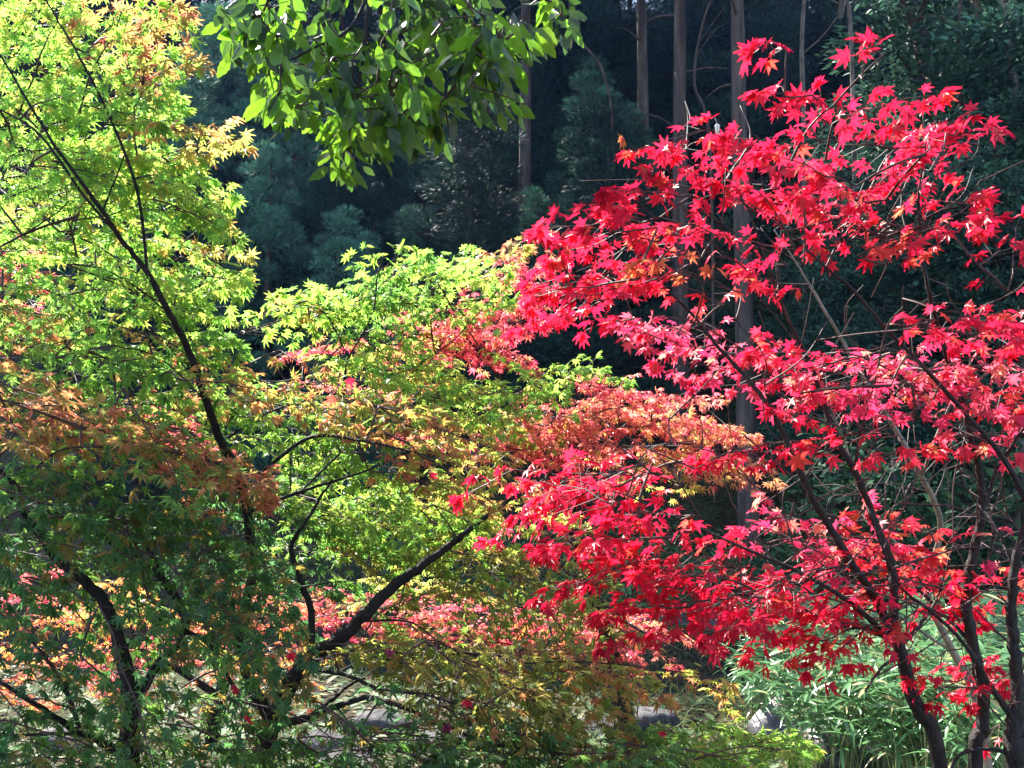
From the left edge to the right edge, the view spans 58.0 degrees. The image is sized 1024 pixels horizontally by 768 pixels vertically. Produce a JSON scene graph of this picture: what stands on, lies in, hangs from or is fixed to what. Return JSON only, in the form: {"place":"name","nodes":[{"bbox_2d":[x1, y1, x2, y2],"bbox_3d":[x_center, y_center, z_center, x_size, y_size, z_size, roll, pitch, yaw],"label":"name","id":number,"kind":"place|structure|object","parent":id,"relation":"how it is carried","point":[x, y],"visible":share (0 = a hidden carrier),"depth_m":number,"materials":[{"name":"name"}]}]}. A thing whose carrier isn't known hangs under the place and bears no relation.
{"place":"outdoors","nodes":[
{"label":"outdoors","id":0,"kind":"place"},
{"bbox_2d":[0,647,774,700],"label":"stream water","id":1,"kind":"structure","parent":0,"point":[556,684],"depth_m":9.93,"materials":[{"name":"black liquid"}]},
{"bbox_2d":[0,10,1023,767],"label":"ground","id":2,"kind":"structure","parent":0,"point":[722,506],"depth_m":14.54,"materials":[{"name":"brown soil"}]},
{"bbox_2d":[0,0,95,238],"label":"young cedar","id":3,"kind":"object","parent":2,"relation":"on","point":[42,74],"visible":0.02,"depth_m":26.26,"materials":[{"name":"green plant"}]},
{"bbox_2d":[14,74,139,363],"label":"young cedar","id":4,"kind":"object","parent":2,"relation":"on","point":[92,132],"visible":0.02,"depth_m":21.25,"materials":[{"name":"green plant"}]},
{"bbox_2d":[2,0,180,268],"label":"young cedar","id":5,"kind":"object","parent":2,"relation":"on","point":[109,11],"visible":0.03,"depth_m":24.41,"materials":[{"name":"green plant"}]},
{"bbox_2d":[36,173,154,440],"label":"young cedar","id":6,"kind":"object","parent":2,"relation":"on","point":[88,312],"visible":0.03,"depth_m":17.56,"materials":[{"name":"green plant"}]},
{"bbox_2d":[0,14,197,305],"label":"young cedar","id":7,"kind":"object","parent":2,"relation":"on","point":[42,269],"visible":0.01,"depth_m":22.58,"materials":[{"name":"green plant"}]},
{"bbox_2d":[48,229,212,517],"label":"young cedar","id":8,"kind":"object","parent":2,"relation":"on","point":[119,321],"visible":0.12,"depth_m":15.71,"materials":[{"name":"green plant"}]},
{"bbox_2d":[71,45,256,411],"bbox_3d":[-6.774,-2.689,18.780,4.147,8.409,4.623,1,-3,-16],"label":"young cedar","id":9,"kind":"object","parent":2,"relation":"on","point":[194,96],"visible":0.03,"depth_m":18.84,"materials":[{"name":"green plant"}]},
{"bbox_2d":[55,215,276,513],"bbox_3d":[-6.043,-0.248,16.620,3.560,5.701,3.277,-2,-4,39],"label":"maple tree","id":10,"kind":"object","parent":2,"relation":"on","point":[153,322],"visible":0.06,"depth_m":16.16,"materials":[{"name":"green plant"}]},
{"bbox_2d":[99,204,271,502],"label":"young cedar","id":11,"kind":"object","parent":2,"relation":"on","point":[228,304],"visible":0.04,"depth_m":16.24,"materials":[{"name":"green plant"}]},
{"bbox_2d":[91,113,291,454],"bbox_3d":[-6.247,-1.732,17.655,4.129,7.281,3.416,-2,-3,30],"label":"young cedar","id":12,"kind":"object","parent":2,"relation":"on","point":[191,120],"visible":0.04,"depth_m":17.73,"materials":[{"name":"green plant"}]},
{"bbox_2d":[0,345,391,767],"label":"maple tree","id":13,"kind":"object","parent":2,"relation":"on","point":[90,523],"visible":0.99,"depth_m":2.30,"materials":[{"name":"green plant"}]},
{"bbox_2d":[85,0,307,256],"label":"young cedar","id":14,"kind":"object","parent":2,"relation":"on","point":[211,50],"visible":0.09,"depth_m":21.46,"materials":[{"name":"green plant"}]},
{"bbox_2d":[124,194,276,489],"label":"young cedar","id":15,"kind":"object","parent":2,"relation":"on","point":[226,328],"visible":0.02,"depth_m":16.66,"materials":[{"name":"green plant"}]},
{"bbox_2d":[209,73,303,282],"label":"young cedar","id":16,"kind":"object","parent":2,"relation":"on","point":[244,98],"visible":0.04,"depth_m":20.69,"materials":[{"name":"green plant"}]},
{"bbox_2d":[182,137,332,482],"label":"young cedar","id":17,"kind":"object","parent":2,"relation":"on","point":[268,214],"visible":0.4,"depth_m":16.69,"materials":[{"name":"green plant"}]},
{"bbox_2d":[220,163,308,387],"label":"young cedar","id":18,"kind":"object","parent":2,"relation":"on","point":[237,180],"visible":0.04,"depth_m":18.57,"materials":[{"name":"green plant"}]},
{"bbox_2d":[220,186,328,445],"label":"young cedar","id":19,"kind":"object","parent":2,"relation":"on","point":[272,349],"visible":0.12,"depth_m":17.70,"materials":[{"name":"green plant"}]},
{"bbox_2d":[221,31,367,370],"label":"young cedar","id":20,"kind":"object","parent":2,"relation":"on","point":[299,177],"visible":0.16,"depth_m":19.26,"materials":[{"name":"green plant"}]},
{"bbox_2d":[268,161,365,401],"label":"young cedar","id":21,"kind":"object","parent":2,"relation":"on","point":[337,190],"visible":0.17,"depth_m":18.17,"materials":[{"name":"green plant"}]},
{"bbox_2d":[286,729,357,758],"bbox_3d":[-1.247,2.360,5.988,0.478,0.241,0.344,-2,-4,36],"label":"rock","id":22,"kind":"object","parent":2,"relation":"on","point":[314,741],"visible":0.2,"depth_m":5.88,"materials":[{"name":"grey stone"}]},
{"bbox_2d":[253,203,411,510],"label":"young cedar","id":23,"kind":"object","parent":2,"relation":"on","point":[342,221],"visible":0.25,"depth_m":15.77,"materials":[{"name":"green plant"}]},
{"bbox_2d":[0,568,700,746],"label":"maple tree","id":24,"kind":"object","parent":2,"relation":"on","point":[432,615],"visible":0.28,"depth_m":4.94,"materials":[{"name":"red plant"}]},
{"bbox_2d":[307,230,413,513],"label":"young cedar","id":25,"kind":"object","parent":2,"relation":"on","point":[363,251],"visible":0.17,"depth_m":15.37,"materials":[{"name":"green plant"}]},
{"bbox_2d":[306,177,450,406],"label":"young cedar","id":26,"kind":"object","parent":2,"relation":"on","point":[370,197],"visible":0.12,"depth_m":18.09,"materials":[{"name":"green plant"}]},
{"bbox_2d":[351,709,410,734],"bbox_3d":[-0.955,2.449,6.623,0.511,0.225,0.326,0,-3,9],"label":"rock","id":27,"kind":"object","parent":2,"relation":"on","point":[375,715],"visible":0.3,"depth_m":6.51,"materials":[{"name":"grey stone"}]},
{"bbox_2d":[201,0,587,191],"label":"oak tree","id":28,"kind":"object","parent":2,"relation":"on","point":[487,49],"visible":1,"depth_m":1.92,"materials":[{"name":"green plant"}]},
{"bbox_2d":[325,0,463,225],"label":"young cedar","id":29,"kind":"object","parent":2,"relation":"on","point":[371,25],"visible":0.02,"depth_m":27.25,"materials":[{"name":"green plant"}]},
{"bbox_2d":[354,204,456,462],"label":"young cedar","id":30,"kind":"object","parent":2,"relation":"on","point":[413,238],"visible":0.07,"depth_m":16.83,"materials":[{"name":"green plant"}]},
{"bbox_2d":[355,159,459,361],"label":"young cedar","id":31,"kind":"object","parent":2,"relation":"on","point":[407,182],"visible":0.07,"depth_m":18.51,"materials":[{"name":"green plant"}]},
{"bbox_2d":[0,0,825,767],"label":"maple tree","id":32,"kind":"object","parent":2,"relation":"on","point":[78,178],"visible":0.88,"depth_m":2.67,"materials":[{"name":"green plant"}]},
{"bbox_2d":[379,42,483,256],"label":"young cedar","id":33,"kind":"object","parent":2,"relation":"on","point":[395,168],"visible":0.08,"depth_m":22.86,"materials":[{"name":"green plant"}]},
{"bbox_2d":[405,146,531,361],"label":"young cedar","id":34,"kind":"object","parent":2,"relation":"on","point":[453,177],"visible":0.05,"depth_m":18.69,"materials":[{"name":"green plant"}]},
{"bbox_2d":[368,94,594,477],"bbox_3d":[-0.715,-1.619,16.496,4.549,7.240,4.037,-1,-3,25],"label":"young cedar","id":35,"kind":"object","parent":2,"relation":"on","point":[473,132],"visible":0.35,"depth_m":16.22,"materials":[{"name":"green plant"}]},
{"bbox_2d":[444,0,569,242],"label":"young cedar","id":36,"kind":"object","parent":2,"relation":"on","point":[509,3],"visible":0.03,"depth_m":25.88,"materials":[{"name":"green plant"}]},
{"bbox_2d":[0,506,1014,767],"bbox_3d":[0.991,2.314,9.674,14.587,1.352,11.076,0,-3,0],"label":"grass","id":37,"kind":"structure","parent":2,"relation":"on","point":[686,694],"depth_m":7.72,"materials":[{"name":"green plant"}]},
{"bbox_2d":[0,497,1022,765],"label":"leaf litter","id":38,"kind":"object","parent":2,"relation":"on","point":[374,681],"visible":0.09,"depth_m":8.41,"materials":[{"name":"brown plant"}]},
{"bbox_2d":[0,493,1023,767],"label":"undergrowth","id":39,"kind":"object","parent":2,"relation":"on","point":[600,737],"visible":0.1,"depth_m":7.89,"materials":[{"name":"green plant"}]},
{"bbox_2d":[456,54,570,268],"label":"young cedar","id":40,"kind":"object","parent":2,"relation":"on","point":[535,166],"visible":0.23,"depth_m":24.05,"materials":[{"name":"green plant"}]},
{"bbox_2d":[448,0,601,187],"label":"young cedar","id":41,"kind":"object","parent":2,"relation":"on","point":[554,86],"visible":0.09,"depth_m":26.06,"materials":[{"name":"green plant"}]},
{"bbox_2d":[267,253,788,767],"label":"maple tree","id":42,"kind":"object","parent":2,"relation":"on","point":[635,415],"visible":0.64,"depth_m":3.55,"materials":[{"name":"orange plant"}]},
{"bbox_2d":[508,0,559,374],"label":"cedar tree","id":43,"kind":"object","parent":2,"relation":"on","point":[524,159],"visible":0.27,"depth_m":18.61,"materials":[{"name":"brown plant"}]},
{"bbox_2d":[479,185,598,435],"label":"young cedar","id":44,"kind":"object","parent":2,"relation":"on","point":[535,196],"visible":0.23,"depth_m":16.78,"materials":[{"name":"green plant"}]},
{"bbox_2d":[531,14,632,219],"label":"young cedar","id":45,"kind":"object","parent":2,"relation":"on","point":[591,31],"visible":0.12,"depth_m":25.99,"materials":[{"name":"green plant"}]},
{"bbox_2d":[503,53,671,366],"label":"young cedar","id":46,"kind":"object","parent":2,"relation":"on","point":[589,76],"visible":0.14,"depth_m":18.81,"materials":[{"name":"green plant"}]},
{"bbox_2d":[569,0,617,442],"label":"bare tree","id":47,"kind":"object","parent":2,"relation":"on","point":[610,104],"visible":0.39,"depth_m":16.98,"materials":[{"name":"brown wood"}]},
{"bbox_2d":[519,90,707,428],"bbox_3d":[1.652,-2.231,17.094,3.843,6.629,4.174,-1,-3,18],"label":"young cedar","id":48,"kind":"object","parent":2,"relation":"on","point":[604,346],"visible":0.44,"depth_m":16.75,"materials":[{"name":"green plant"}]},
{"bbox_2d":[532,0,694,182],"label":"young cedar","id":49,"kind":"object","parent":2,"relation":"on","point":[589,5],"visible":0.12,"depth_m":26.60,"materials":[{"name":"green plant"}]},
{"bbox_2d":[350,523,909,633],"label":"undergrowth","id":50,"kind":"object","parent":2,"relation":"on","point":[384,572],"visible":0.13,"depth_m":13.16,"materials":[{"name":"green plant"}]},
{"bbox_2d":[612,0,652,372],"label":"cedar tree","id":51,"kind":"object","parent":2,"relation":"on","point":[642,79],"visible":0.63,"depth_m":18.64,"materials":[{"name":"brown plant"}]},
{"bbox_2d":[574,19,693,208],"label":"young cedar","id":52,"kind":"object","parent":2,"relation":"on","point":[628,74],"visible":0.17,"depth_m":26.04,"materials":[{"name":"green plant"}]},
{"bbox_2d":[576,101,703,378],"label":"young cedar","id":53,"kind":"object","parent":2,"relation":"on","point":[634,111],"visible":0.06,"depth_m":18.20,"materials":[{"name":"green plant"}]},
{"bbox_2d":[633,706,681,735],"bbox_3d":[0.977,2.456,6.609,0.483,0.274,0.387,0,-3,0],"label":"rock","id":54,"kind":"object","parent":2,"relation":"on","point":[664,717],"visible":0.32,"depth_m":6.49,"materials":[{"name":"grey stone"}]},
{"bbox_2d":[638,0,730,484],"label":"cedar tree","id":55,"kind":"object","parent":2,"relation":"on","point":[679,107],"visible":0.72,"depth_m":16.07,"materials":[{"name":"brown plant"}]},
{"bbox_2d":[580,0,813,214],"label":"young cedar","id":56,"kind":"object","parent":2,"relation":"on","point":[665,7],"visible":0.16,"depth_m":26.04,"materials":[{"name":"green plant"}]},
{"bbox_2d":[693,0,730,500],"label":"bare tree","id":57,"kind":"object","parent":2,"relation":"on","point":[710,170],"visible":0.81,"depth_m":15.45,"materials":[{"name":"brown wood"}]},
{"bbox_2d":[650,4,786,204],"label":"young cedar","id":58,"kind":"object","parent":2,"relation":"on","point":[711,45],"visible":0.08,"depth_m":27.79,"materials":[{"name":"green plant"}]},
{"bbox_2d":[447,74,1022,767],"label":"maple tree","id":59,"kind":"object","parent":2,"relation":"on","point":[737,620],"visible":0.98,"depth_m":2.10,"materials":[{"name":"red plant"}]},
{"bbox_2d":[685,0,803,546],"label":"cedar tree","id":60,"kind":"object","parent":2,"relation":"on","point":[745,415],"visible":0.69,"depth_m":14.12,"materials":[{"name":"brown plant"}]},
{"bbox_2d":[654,0,849,232],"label":"young cedar","id":61,"kind":"object","parent":2,"relation":"on","point":[765,24],"visible":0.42,"depth_m":24.14,"materials":[{"name":"green plant"}]},
{"bbox_2d":[702,625,804,730],"bbox_3d":[1.796,2.099,6.423,0.725,0.838,0.872,1,-3,-16],"label":"bamboo clump","id":62,"kind":"object","parent":2,"relation":"on","point":[748,669],"visible":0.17,"depth_m":6.42,"materials":[{"name":"green plant"}]},
{"bbox_2d":[718,629,811,724],"bbox_3d":[1.768,2.107,6.510,0.768,0.841,0.874,-2,-4,37],"label":"bamboo clump","id":63,"kind":"object","parent":2,"relation":"on","point":[759,653],"visible":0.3,"depth_m":6.40,"materials":[{"name":"green plant"}]},
{"bbox_2d":[709,70,845,226],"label":"evergreen tree","id":64,"kind":"object","parent":2,"relation":"on","point":[778,80],"visible":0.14,"depth_m":24.61,"materials":[{"name":"green plant"}]},
{"bbox_2d":[699,0,857,206],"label":"young cedar","id":65,"kind":"object","parent":2,"relation":"on","point":[795,8],"visible":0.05,"depth_m":27.85,"materials":[{"name":"green plant"}]},
{"bbox_2d":[689,137,873,438],"bbox_3d":[5.002,-1.614,17.377,3.976,5.965,4.208,0,-3,6],"label":"evergreen tree","id":66,"kind":"object","parent":2,"relation":"on","point":[720,318],"visible":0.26,"depth_m":17.12,"materials":[{"name":"green plant"}]},
{"bbox_2d":[724,498,864,602],"bbox_3d":[3.632,2.249,11.395,1.849,1.663,1.545,1,-3,-23],"label":"evergreen shrub","id":67,"kind":"object","parent":2,"relation":"on","point":[802,517],"visible":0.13,"depth_m":11.54,"materials":[{"name":"green plant"}]},
{"bbox_2d":[582,106,1023,767],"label":"maple tree","id":68,"kind":"object","parent":2,"relation":"on","point":[664,154],"visible":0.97,"depth_m":2.10,"materials":[{"name":"red plant"}]},
{"bbox_2d":[741,657,880,767],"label":"bamboo clump","id":69,"kind":"object","parent":2,"relation":"on","point":[811,709],"visible":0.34,"depth_m":5.11,"materials":[{"name":"green plant"}]},
{"bbox_2d":[747,689,890,748],"bbox_3d":[2.092,2.304,6.247,1.091,0.549,0.609,1,-3,-19],"label":"rock","id":70,"kind":"object","parent":2,"relation":"on","point":[766,720],"visible":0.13,"depth_m":6.09,"materials":[{"name":"grey stone"}]},
{"bbox_2d":[754,656,886,767],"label":"bamboo clump","id":71,"kind":"object","parent":2,"relation":"on","point":[778,691],"visible":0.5,"depth_m":5.08,"materials":[{"name":"green plant"}]},
{"bbox_2d":[726,607,918,767],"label":"bamboo clump","id":72,"kind":"object","parent":2,"relation":"on","point":[768,697],"visible":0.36,"depth_m":5.16,"materials":[{"name":"green plant"}]},
{"bbox_2d":[799,0,848,515],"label":"bare tree","id":73,"kind":"object","parent":2,"relation":"on","point":[802,74],"visible":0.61,"depth_m":14.97,"materials":[{"name":"brown plant"}]},
{"bbox_2d":[758,642,899,767],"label":"bamboo clump","id":74,"kind":"object","parent":2,"relation":"on","point":[772,683],"visible":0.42,"depth_m":5.12,"materials":[{"name":"green plant"}]},
{"bbox_2d":[760,0,904,172],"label":"evergreen tree","id":75,"kind":"object","parent":2,"relation":"on","point":[832,14],"visible":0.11,"depth_m":26.03,"materials":[{"name":"green plant"}]},
{"bbox_2d":[721,200,944,523],"bbox_3d":[4.777,-0.140,14.552,3.272,5.517,3.829,2,-4,-35],"label":"evergreen tree","id":76,"kind":"object","parent":2,"relation":"on","point":[817,318],"visible":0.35,"depth_m":14.22,"materials":[{"name":"green plant"}]},
{"bbox_2d":[771,0,899,171],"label":"young cedar","id":77,"kind":"object","parent":2,"relation":"on","point":[823,3],"visible":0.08,"depth_m":27.46,"materials":[{"name":"green plant"}]},
{"bbox_2d":[655,27,1023,767],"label":"maple tree","id":78,"kind":"object","parent":2,"relation":"on","point":[801,201],"visible":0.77,"depth_m":2.17,"materials":[{"name":"red plant"}]},
{"bbox_2d":[831,0,862,524],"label":"bare tree","id":79,"kind":"object","parent":2,"relation":"on","point":[851,50],"visible":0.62,"depth_m":14.95,"materials":[{"name":"brown plant"}]},
{"bbox_2d":[703,419,999,629],"bbox_3d":[3.541,2.082,10.564,2.420,3.394,3.430,2,-3,-27],"label":"evergreen shrub","id":80,"kind":"object","parent":2,"relation":"on","point":[826,475],"visible":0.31,"depth_m":10.43,"materials":[{"name":"green plant"}]},
{"bbox_2d":[798,719,913,767],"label":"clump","id":81,"kind":"object","parent":2,"relation":"on","point":[826,763],"visible":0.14,"depth_m":5.22,"materials":[{"name":"green plant"}]},
{"bbox_2d":[689,0,1023,492],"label":"evergreen tree","id":82,"kind":"object","parent":2,"relation":"on","point":[912,73],"visible":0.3,"depth_m":15.13,"materials":[{"name":"green plant"}]},
{"bbox_2d":[692,214,1023,767],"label":"maple tree","id":83,"kind":"object","parent":2,"relation":"on","point":[957,659],"visible":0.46,"depth_m":3.16,"materials":[{"name":"red plant"}]},
{"bbox_2d":[720,445,1022,667],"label":"evergreen shrub","id":84,"kind":"object","parent":2,"relation":"on","point":[896,489],"visible":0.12,"depth_m":9.80,"materials":[{"name":"green plant"}]},
{"bbox_2d":[760,259,990,542],"bbox_3d":[5.229,0.538,13.439,3.315,4.776,2.832,-1,-3,19],"label":"evergreen tree","id":85,"kind":"object","parent":2,"relation":"on","point":[885,283],"visible":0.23,"depth_m":13.29,"materials":[{"name":"green plant"}]},
{"bbox_2d":[788,606,962,767],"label":"bamboo clump","id":86,"kind":"object","parent":2,"relation":"on","point":[906,722],"visible":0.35,"depth_m":4.69,"materials":[{"name":"green plant"}]},
{"bbox_2d":[820,637,944,767],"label":"bamboo clump","id":87,"kind":"object","parent":2,"relation":"on","point":[852,733],"visible":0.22,"depth_m":4.72,"materials":[{"name":"green plant"}]},
{"bbox_2d":[789,630,997,767],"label":"bamboo clump","id":88,"kind":"object","parent":2,"relation":"on","point":[811,703],"visible":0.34,"depth_m":4.97,"materials":[{"name":"green plant"}]},
{"bbox_2d":[824,0,972,182],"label":"evergreen tree","id":89,"kind":"object","parent":2,"relation":"on","point":[876,54],"visible":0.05,"depth_m":24.34,"materials":[{"name":"green plant"}]},
{"bbox_2d":[774,0,1023,512],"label":"evergreen tree","id":90,"kind":"object","parent":2,"relation":"on","point":[1012,6],"visible":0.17,"depth_m":14.16,"materials":[{"name":"green plant"}]},
{"bbox_2d":[784,96,1023,571],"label":"evergreen tree","id":91,"kind":"object","parent":2,"relation":"on","point":[948,190],"visible":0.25,"depth_m":12.85,"materials":[{"name":"green plant"}]},
{"bbox_2d":[793,132,1023,537],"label":"evergreen tree","id":92,"kind":"object","parent":2,"relation":"on","point":[982,425],"visible":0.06,"depth_m":13.72,"materials":[{"name":"green plant"}]},
{"bbox_2d":[869,0,951,492],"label":"bare tree","id":93,"kind":"object","parent":2,"relation":"on","point":[911,21],"visible":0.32,"depth_m":15.91,"materials":[{"name":"brown wood"}]},
{"bbox_2d":[841,652,993,767],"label":"bamboo clump","id":94,"kind":"object","parent":2,"relation":"on","point":[897,687],"visible":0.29,"depth_m":4.65,"materials":[{"name":"green plant"}]},
{"bbox_2d":[840,641,1009,767],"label":"bamboo clump","id":95,"kind":"object","parent":2,"relation":"on","point":[876,705],"visible":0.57,"depth_m":4.49,"materials":[{"name":"green plant"}]},
{"bbox_2d":[860,586,1005,767],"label":"bamboo clump","id":96,"kind":"object","parent":2,"relation":"on","point":[990,618],"visible":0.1,"depth_m":5.08,"materials":[{"name":"green plant"}]},
{"bbox_2d":[863,650,1003,767],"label":"bamboo clump","id":97,"kind":"object","parent":2,"relation":"on","point":[912,726],"visible":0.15,"depth_m":4.61,"materials":[{"name":"green plant"}]},
{"bbox_2d":[869,665,1006,767],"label":"bamboo clump","id":98,"kind":"object","parent":2,"relation":"on","point":[944,723],"visible":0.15,"depth_m":4.60,"materials":[{"name":"green plant"}]},
{"bbox_2d":[860,468,1023,623],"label":"evergreen shrub","id":99,"kind":"object","parent":2,"relation":"on","point":[934,483],"visible":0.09,"depth_m":10.42,"materials":[{"name":"green plant"}]},
{"bbox_2d":[865,425,1023,628],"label":"evergreen shrub","id":100,"kind":"object","parent":2,"relation":"on","point":[1018,507],"visible":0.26,"depth_m":9.45,"materials":[{"name":"green plant"}]},
{"bbox_2d":[866,159,1023,497],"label":"evergreen tree","id":101,"kind":"object","parent":2,"relation":"on","point":[1016,209],"visible":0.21,"depth_m":12.37,"materials":[{"name":"green plant"}]},
{"bbox_2d":[876,589,1023,767],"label":"bamboo clump","id":102,"kind":"object","parent":2,"relation":"on","point":[923,645],"visible":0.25,"depth_m":4.13,"materials":[{"name":"green plant"}]},
{"bbox_2d":[882,606,1023,767],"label":"bamboo clump","id":103,"kind":"object","parent":2,"relation":"on","point":[1006,654],"visible":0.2,"depth_m":4.21,"materials":[{"name":"green plant"}]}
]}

